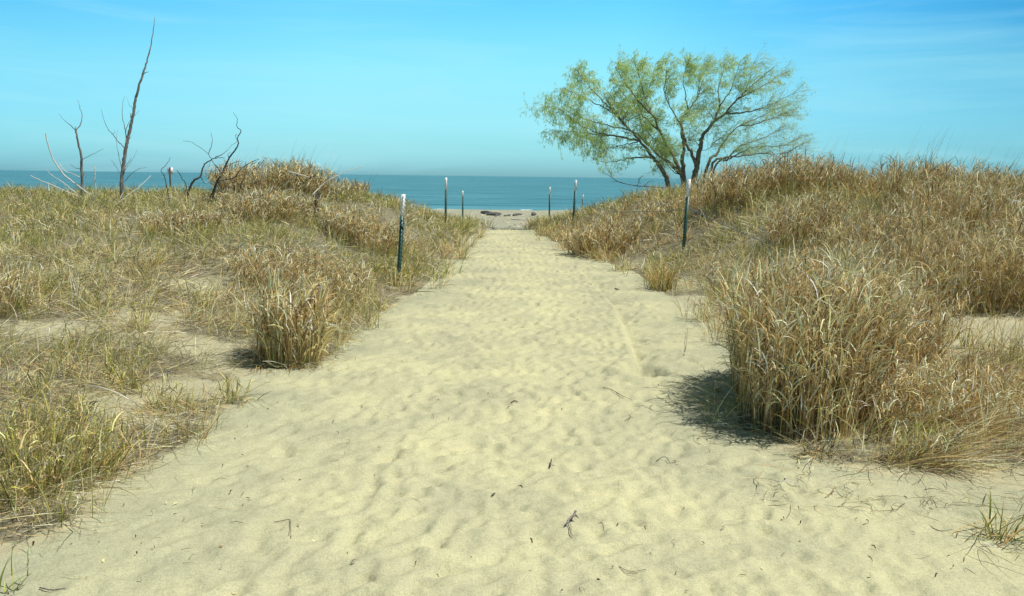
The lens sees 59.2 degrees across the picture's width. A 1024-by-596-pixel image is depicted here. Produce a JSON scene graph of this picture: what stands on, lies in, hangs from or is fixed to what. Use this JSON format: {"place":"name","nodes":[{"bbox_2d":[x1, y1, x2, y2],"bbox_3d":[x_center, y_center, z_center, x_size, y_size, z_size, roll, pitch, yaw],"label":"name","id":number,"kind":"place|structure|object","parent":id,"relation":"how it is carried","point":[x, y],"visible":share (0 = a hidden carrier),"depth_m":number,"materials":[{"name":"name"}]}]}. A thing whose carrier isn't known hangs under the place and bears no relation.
{"place":"outdoors","nodes":[
{"label":"outdoors","id":0,"kind":"place"},
{"bbox_2d":[0,170,722,210],"bbox_3d":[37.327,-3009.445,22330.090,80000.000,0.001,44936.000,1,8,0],"label":"lake water","id":1,"kind":"structure","parent":0,"point":[502,193],"depth_m":207.33,"materials":[{"name":"blue liquid"}]},
{"bbox_2d":[430,209,580,229],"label":"beach","id":2,"kind":"structure","parent":0,"point":[497,221],"depth_m":46.09,"materials":[{"name":"beige sand"}]},
{"bbox_2d":[462,191,463,215],"bbox_3d":[-1.905,-3.364,34.875,0.073,1.558,0.049,1,8,0],"label":"fence post","id":3,"kind":"object","parent":2,"relation":"on","point":[462,203],"visible":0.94,"depth_m":34.82,"materials":[{"name":"green metal"}]},
{"bbox_2d":[480,211,501,215],"bbox_3d":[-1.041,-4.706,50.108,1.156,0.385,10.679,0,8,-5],"label":"driftwood","id":4,"kind":"object","parent":2,"relation":"on","point":[491,213],"visible":0.98,"depth_m":46.62,"materials":[{"name":"grey wood"}]},
{"bbox_2d":[471,211,541,226],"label":"pebbles","id":5,"kind":"object","parent":2,"relation":"on","point":[507,219],"visible":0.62,"depth_m":40.38,"materials":[{"name":"stone"}]},
{"bbox_2d":[548,187,550,214],"bbox_3d":[1.445,-3.427,34.853,0.062,1.719,0.050,-2,8,-20],"label":"fence post","id":6,"kind":"object","parent":2,"relation":"on","point":[549,199],"visible":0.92,"depth_m":34.79,"materials":[{"name":"green metal"}]},
{"bbox_2d":[0,229,1023,595],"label":"sand path","id":7,"kind":"structure","parent":0,"point":[456,455],"depth_m":4.69,"materials":[{"name":"beige sand"}]},
{"bbox_2d":[0,547,32,593],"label":"grass tuft","id":8,"kind":"object","parent":7,"relation":"on","point":[12,584],"visible":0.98,"depth_m":3.42,"materials":[{"name":"green plant"}]},
{"bbox_2d":[39,587,64,590],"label":"twig","id":9,"kind":"object","parent":7,"relation":"on","point":[51,589],"visible":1,"depth_m":3.44,"materials":[{"name":"grey wood"}]},
{"bbox_2d":[565,510,578,535],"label":"twig","id":10,"kind":"object","parent":7,"relation":"on","point":[571,517],"visible":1,"depth_m":4.18,"materials":[{"name":"grey wood"}]},
{"bbox_2d":[642,255,680,291],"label":"grass tuft","id":11,"kind":"object","parent":7,"relation":"on","point":[670,278],"visible":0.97,"depth_m":12.82,"materials":[{"name":"beige plant"}]},
{"bbox_2d":[687,286,717,319],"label":"grass tuft","id":12,"kind":"object","parent":7,"relation":"on","point":[704,306],"visible":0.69,"depth_m":10.33,"materials":[{"name":"beige plant"}]},
{"bbox_2d":[952,486,1023,583],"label":"grass tuft","id":13,"kind":"object","parent":7,"relation":"on","point":[999,536],"visible":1,"depth_m":4.04,"materials":[{"name":"plant"}]},
{"bbox_2d":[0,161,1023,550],"bbox_3d":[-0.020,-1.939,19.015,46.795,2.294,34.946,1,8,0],"label":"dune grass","id":14,"kind":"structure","parent":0,"point":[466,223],"depth_m":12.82,"materials":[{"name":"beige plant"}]},
{"bbox_2d":[0,194,1023,560],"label":"dune terrain","id":15,"kind":"structure","parent":0,"point":[998,478],"depth_m":7.84,"materials":[{"name":"beige sand"}]},
{"bbox_2d":[0,248,44,318],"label":"grass clump","id":16,"kind":"object","parent":15,"relation":"on","point":[8,285],"visible":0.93,"depth_m":8.15,"materials":[{"name":"beige plant"}]},
{"bbox_2d":[0,332,92,405],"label":"grass tuft","id":17,"kind":"object","parent":15,"relation":"on","point":[46,379],"visible":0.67,"depth_m":5.89,"materials":[{"name":"plant"}]},
{"bbox_2d":[30,175,76,196],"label":"dead branch","id":18,"kind":"object","parent":15,"relation":"on","point":[53,185],"visible":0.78,"depth_m":18.46,"materials":[{"name":"grey wood"}]},
{"bbox_2d":[46,170,77,194],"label":"dead branch","id":19,"kind":"object","parent":15,"relation":"on","point":[63,183],"visible":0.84,"depth_m":18.60,"materials":[{"name":"grey wood"}]},
{"bbox_2d":[45,133,93,197],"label":"dead branch","id":20,"kind":"object","parent":15,"relation":"on","point":[63,169],"visible":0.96,"depth_m":19.29,"materials":[{"name":"grey wood"}]},
{"bbox_2d":[27,316,114,361],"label":"grass tuft","id":21,"kind":"object","parent":15,"relation":"on","point":[77,350],"visible":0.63,"depth_m":7.21,"materials":[{"name":"plant"}]},
{"bbox_2d":[60,100,101,194],"bbox_3d":[-9.392,-3.144,19.493,1.097,2.346,0.604,7,10,40],"label":"dead tree","id":22,"kind":"object","parent":15,"relation":"on","point":[81,166],"visible":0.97,"depth_m":19.77,"materials":[{"name":"brown wood"}]},
{"bbox_2d":[0,382,166,534],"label":"grass clump","id":23,"kind":"object","parent":15,"relation":"on","point":[61,458],"visible":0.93,"depth_m":4.54,"materials":[{"name":"plant"}]},
{"bbox_2d":[94,166,95,197],"bbox_3d":[-9.008,-2.386,19.472,0.050,0.945,0.038,1,8,0],"label":"post","id":24,"kind":"object","parent":15,"relation":"on","point":[95,180],"visible":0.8,"depth_m":19.44,"materials":[{"name":"wood"}]},
{"bbox_2d":[68,326,150,384],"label":"grass tuft","id":25,"kind":"object","parent":15,"relation":"on","point":[111,360],"visible":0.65,"depth_m":6.75,"materials":[{"name":"plant"}]},
{"bbox_2d":[101,18,154,201],"bbox_3d":[-8.021,-3.890,18.912,0.952,4.099,0.980,0,8,-9],"label":"dead tree","id":26,"kind":"object","parent":15,"relation":"on","point":[122,172],"visible":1,"depth_m":19.13,"materials":[{"name":"brown wood"}]},
{"bbox_2d":[91,343,177,398],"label":"grass tuft","id":27,"kind":"object","parent":15,"relation":"on","point":[133,384],"visible":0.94,"depth_m":6.34,"materials":[{"name":"plant"}]},
{"bbox_2d":[99,291,174,336],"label":"grass tuft","id":28,"kind":"object","parent":15,"relation":"on","point":[140,321],"visible":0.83,"depth_m":8.12,"materials":[{"name":"beige plant"}]},
{"bbox_2d":[115,365,196,419],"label":"grass tuft","id":29,"kind":"object","parent":15,"relation":"on","point":[164,401],"visible":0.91,"depth_m":5.94,"materials":[{"name":"plant"}]},
{"bbox_2d":[161,157,170,196],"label":"dead branch","id":30,"kind":"object","parent":15,"relation":"on","point":[165,179],"visible":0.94,"depth_m":19.33,"materials":[{"name":"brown wood"}]},
{"bbox_2d":[167,167,172,186],"bbox_3d":[-10.160,-3.114,26.816,0.165,1.534,0.063,1,8,0],"label":"beach sign","id":31,"kind":"object","parent":15,"relation":"on","point":[169,170],"visible":0.57,"depth_m":26.74,"materials":[{"name":"white metal"}]},
{"bbox_2d":[132,204,238,236],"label":"grass clump","id":32,"kind":"object","parent":15,"relation":"on","point":[195,214],"visible":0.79,"depth_m":13.96,"materials":[{"name":"beige plant"}]},
{"bbox_2d":[171,281,221,310],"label":"grass tuft","id":33,"kind":"object","parent":15,"relation":"on","point":[196,299],"visible":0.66,"depth_m":9.34,"materials":[{"name":"beige plant"}]},
{"bbox_2d":[184,151,225,201],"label":"dead branch","id":34,"kind":"object","parent":15,"relation":"on","point":[190,186],"visible":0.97,"depth_m":19.16,"materials":[{"name":"brown wood"}]},
{"bbox_2d":[188,135,227,193],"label":"dead branch","id":35,"kind":"object","parent":15,"relation":"on","point":[212,161],"visible":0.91,"depth_m":19.36,"materials":[{"name":"brown wood"}]},
{"bbox_2d":[211,114,240,200],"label":"dead branch","id":36,"kind":"object","parent":15,"relation":"on","point":[218,179],"visible":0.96,"depth_m":19.43,"materials":[{"name":"brown wood"}]},
{"bbox_2d":[208,159,258,201],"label":"dead branch","id":37,"kind":"object","parent":15,"relation":"on","point":[230,178],"visible":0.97,"depth_m":19.04,"materials":[{"name":"brown wood"}]},
{"bbox_2d":[196,367,272,409],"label":"grass tuft","id":38,"kind":"object","parent":15,"relation":"on","point":[227,389],"visible":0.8,"depth_m":6.30,"materials":[{"name":"plant"}]},
{"bbox_2d":[214,182,323,224],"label":"grass clump","id":39,"kind":"object","parent":15,"relation":"on","point":[276,203],"visible":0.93,"depth_m":15.49,"materials":[{"name":"beige plant"}]},
{"bbox_2d":[204,139,339,202],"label":"grass clump","id":40,"kind":"object","parent":15,"relation":"on","point":[280,177],"visible":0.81,"depth_m":19.68,"materials":[{"name":"beige plant"}]},
{"bbox_2d":[231,260,357,374],"bbox_3d":[-1.843,0.131,7.510,1.012,0.967,1.053,-5,9,-34],"label":"grass clump","id":41,"kind":"object","parent":15,"relation":"on","point":[289,321],"visible":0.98,"depth_m":7.46,"materials":[{"name":"beige plant"}]},
{"bbox_2d":[217,233,376,309],"bbox_3d":[-2.509,-0.325,10.697,1.882,0.917,1.703,1,8,0],"label":"grass clump","id":42,"kind":"object","parent":15,"relation":"on","point":[340,275],"visible":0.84,"depth_m":10.49,"materials":[{"name":"beige plant"}]},
{"bbox_2d":[309,192,320,216],"bbox_3d":[-3.620,-1.642,16.524,0.214,0.617,0.148,-3,9,-28],"label":"tree stump","id":43,"kind":"object","parent":15,"relation":"on","point":[317,194],"visible":0.36,"depth_m":16.48,"materials":[{"name":"brown wood"}]},
{"bbox_2d":[291,165,355,201],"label":"grass clump","id":44,"kind":"object","parent":15,"relation":"on","point":[335,186],"visible":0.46,"depth_m":20.14,"materials":[{"name":"beige plant"}]},
{"bbox_2d":[307,166,362,200],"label":"dead branch","id":45,"kind":"object","parent":15,"relation":"on","point":[332,178],"visible":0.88,"depth_m":17.98,"materials":[{"name":"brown wood"}]},
{"bbox_2d":[310,203,409,255],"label":"grass clump","id":46,"kind":"object","parent":15,"relation":"on","point":[358,228],"visible":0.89,"depth_m":15.15,"materials":[{"name":"beige plant"}]},
{"bbox_2d":[341,169,379,192],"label":"grass clump","id":47,"kind":"object","parent":15,"relation":"on","point":[361,186],"visible":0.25,"depth_m":23.77,"materials":[{"name":"beige plant"}]},
{"bbox_2d":[366,255,422,287],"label":"grass clump","id":48,"kind":"object","parent":15,"relation":"on","point":[407,273],"visible":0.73,"depth_m":12.77,"materials":[{"name":"beige plant"}]},
{"bbox_2d":[397,194,409,283],"bbox_3d":[-1.547,-0.619,12.739,0.235,1.692,0.056,1,8,0],"label":"fence post","id":49,"kind":"object","parent":15,"relation":"on","point":[401,229],"visible":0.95,"depth_m":12.69,"materials":[{"name":"green metal"}]},
{"bbox_2d":[445,178,447,221],"bbox_3d":[-1.812,-2.481,24.702,0.084,1.630,0.049,1,8,0],"label":"fence post","id":50,"kind":"object","parent":15,"relation":"on","point":[446,180],"visible":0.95,"depth_m":24.66,"materials":[{"name":"green metal"}]},
{"bbox_2d":[572,180,576,220],"bbox_3d":[1.702,-2.442,24.701,0.129,1.580,0.049,1,8,0],"label":"fence post","id":51,"kind":"object","parent":15,"relation":"on","point":[574,202],"visible":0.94,"depth_m":24.65,"materials":[{"name":"green metal"}]},
{"bbox_2d":[562,214,646,257],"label":"grass clump","id":52,"kind":"object","parent":15,"relation":"on","point":[620,234],"visible":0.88,"depth_m":17.60,"materials":[{"name":"beige plant"}]},
{"bbox_2d":[607,169,662,187],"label":"dead branch","id":53,"kind":"object","parent":15,"relation":"on","point":[634,185],"visible":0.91,"depth_m":25.98,"materials":[{"name":"brown wood"}]},
{"bbox_2d":[519,43,820,191],"bbox_3d":[4.762,-5.049,26.449,9.200,5.033,3.728,1,8,0],"label":"willow tree","id":54,"kind":"object","parent":15,"relation":"on","point":[665,150],"visible":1,"depth_m":26.27,"materials":[{"name":"green plant"}]},
{"bbox_2d":[644,191,700,219],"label":"switchgrass clump","id":55,"kind":"object","parent":15,"relation":"on","point":[661,205],"visible":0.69,"depth_m":19.04,"materials":[{"name":"beige plant"}]},
{"bbox_2d":[682,179,690,251],"bbox_3d":[3.074,-1.261,15.978,0.133,1.689,0.049,1,8,0],"label":"fence post","id":56,"kind":"object","parent":15,"relation":"on","point":[688,185],"visible":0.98,"depth_m":15.93,"materials":[{"name":"green metal"}]},
{"bbox_2d":[575,201,684,212],"bbox_3d":[2.277,-2.060,20.217,0.290,0.219,8.856,-1,8,-9],"label":"fence wire","id":57,"kind":"object","parent":56,"relation":"attached to","point":[635,211],"visible":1,"depth_m":17.96,"materials":[{"name":"grey metal"}]},
{"bbox_2d":[690,209,767,243],"bbox_3d":[3.751,-1.052,14.215,0.062,0.579,3.696,-2,8,-19],"label":"fence wire","id":58,"kind":"object","parent":56,"relation":"attached to","point":[726,225],"visible":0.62,"depth_m":14.86,"materials":[{"name":"grey metal"}]},
{"bbox_2d":[703,276,735,304],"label":"grass tuft","id":59,"kind":"object","parent":15,"relation":"on","point":[720,288],"visible":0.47,"depth_m":11.43,"materials":[{"name":"beige plant"}]},
{"bbox_2d":[692,137,780,212],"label":"switchgrass clump","id":60,"kind":"object","parent":15,"relation":"on","point":[732,181],"visible":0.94,"depth_m":17.62,"materials":[{"name":"beige plant"}]},
{"bbox_2d":[749,134,854,197],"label":"switchgrass clump","id":61,"kind":"object","parent":15,"relation":"on","point":[796,168],"visible":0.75,"depth_m":17.73,"materials":[{"name":"beige plant"}]},
{"bbox_2d":[753,169,870,252],"bbox_3d":[4.394,-1.326,13.277,1.770,1.451,1.885,1,8,0],"label":"switchgrass clump","id":62,"kind":"object","parent":15,"relation":"on","point":[808,212],"visible":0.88,"depth_m":13.16,"materials":[{"name":"beige plant"}]},
{"bbox_2d":[765,420,874,469],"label":"grass tuft","id":63,"kind":"object","parent":15,"relation":"on","point":[826,450],"visible":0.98,"depth_m":5.21,"materials":[{"name":"brown plant"}]},
{"bbox_2d":[695,179,993,444],"bbox_3d":[2.244,-0.035,6.349,1.970,1.697,2.405,1,8,0],"label":"switchgrass clump","id":64,"kind":"object","parent":15,"relation":"on","point":[804,329],"visible":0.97,"depth_m":5.75,"materials":[{"name":"beige plant"}]},
{"bbox_2d":[809,151,890,197],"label":"switchgrass clump","id":65,"kind":"object","parent":15,"relation":"on","point":[865,173],"visible":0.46,"depth_m":17.95,"materials":[{"name":"beige plant"}]},
{"bbox_2d":[797,226,923,297],"bbox_3d":[3.539,-0.184,9.171,1.755,1.198,1.516,1,8,0],"label":"switchgrass clump","id":66,"kind":"object","parent":15,"relation":"on","point":[915,279],"visible":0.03,"depth_m":9.27,"materials":[{"name":"beige plant"}]},
{"bbox_2d":[773,204,1001,382],"bbox_3d":[3.012,-0.086,7.460,1.917,1.487,2.445,1,8,0],"label":"switchgrass clump","id":67,"kind":"object","parent":15,"relation":"on","point":[937,332],"visible":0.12,"depth_m":6.99,"materials":[{"name":"beige plant"}]},
{"bbox_2d":[804,178,974,262],"bbox_3d":[4.893,-0.853,11.531,2.228,1.436,1.811,1,8,0],"label":"switchgrass clump","id":68,"kind":"object","parent":15,"relation":"on","point":[883,221],"visible":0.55,"depth_m":11.55,"materials":[{"name":"beige plant"}]},
{"bbox_2d":[813,200,972,307],"bbox_3d":[4.212,-0.499,10.059,1.756,1.445,1.712,-3,8,-24],"label":"switchgrass clump","id":69,"kind":"object","parent":15,"relation":"on","point":[865,246],"visible":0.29,"depth_m":9.92,"materials":[{"name":"beige plant"}]},
{"bbox_2d":[872,126,969,210],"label":"switchgrass clump","id":70,"kind":"object","parent":15,"relation":"on","point":[898,176],"visible":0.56,"depth_m":15.31,"materials":[{"name":"beige plant"}]},
{"bbox_2d":[849,348,1023,467],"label":"flattened grass tussock","id":71,"kind":"object","parent":15,"relation":"on","point":[937,384],"visible":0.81,"depth_m":5.56,"materials":[{"name":"beige plant"}]},
{"bbox_2d":[859,405,1023,487],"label":"flattened grass tussock","id":72,"kind":"object","parent":15,"relation":"on","point":[950,450],"visible":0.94,"depth_m":5.02,"materials":[{"name":"beige plant"}]},
{"bbox_2d":[886,162,1023,241],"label":"switchgrass clump","id":73,"kind":"object","parent":15,"relation":"on","point":[988,201],"visible":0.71,"depth_m":12.50,"materials":[{"name":"beige plant"}]},
{"bbox_2d":[889,207,1023,316],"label":"switchgrass clump","id":74,"kind":"object","parent":15,"relation":"on","point":[1005,267],"visible":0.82,"depth_m":9.66,"materials":[{"name":"beige plant"}]},
{"bbox_2d":[911,341,1023,429],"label":"flattened grass tussock","id":75,"kind":"object","parent":15,"relation":"on","point":[991,368],"visible":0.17,"depth_m":6.25,"materials":[{"name":"beige plant"}]},
{"bbox_2d":[915,134,1023,206],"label":"switchgrass clump","id":76,"kind":"object","parent":15,"relation":"on","point":[984,176],"visible":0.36,"depth_m":15.37,"materials":[{"name":"beige plant"}]},
{"bbox_2d":[958,296,999,348],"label":"grass tuft","id":77,"kind":"object","parent":15,"relation":"on","point":[968,335],"visible":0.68,"depth_m":8.32,"materials":[{"name":"beige plant"}]},
{"bbox_2d":[964,153,1023,204],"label":"switchgrass clump","id":78,"kind":"object","parent":15,"relation":"on","point":[1016,177],"visible":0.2,"depth_m":15.87,"materials":[{"name":"beige plant"}]},
{"bbox_2d":[966,193,1023,270],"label":"switchgrass clump","id":79,"kind":"object","parent":15,"relation":"on","point":[1001,222],"visible":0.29,"depth_m":10.66,"materials":[{"name":"beige plant"}]},
{"bbox_2d":[968,325,1023,377],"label":"grass tuft","id":80,"kind":"object","parent":15,"relation":"on","point":[1001,359],"visible":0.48,"depth_m":7.18,"materials":[{"name":"plant"}]},
{"bbox_2d":[0,0,1023,179],"label":"sky","id":81,"kind":"structure","parent":0,"point":[393,87],"materials":[{"name":"blue"}]},
{"bbox_2d":[24,281,1018,593],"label":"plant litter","id":82,"kind":"object","parent":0,"point":[522,487],"visible":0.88,"depth_m":4.24,"materials":[{"name":"brown plant"}]}
]}

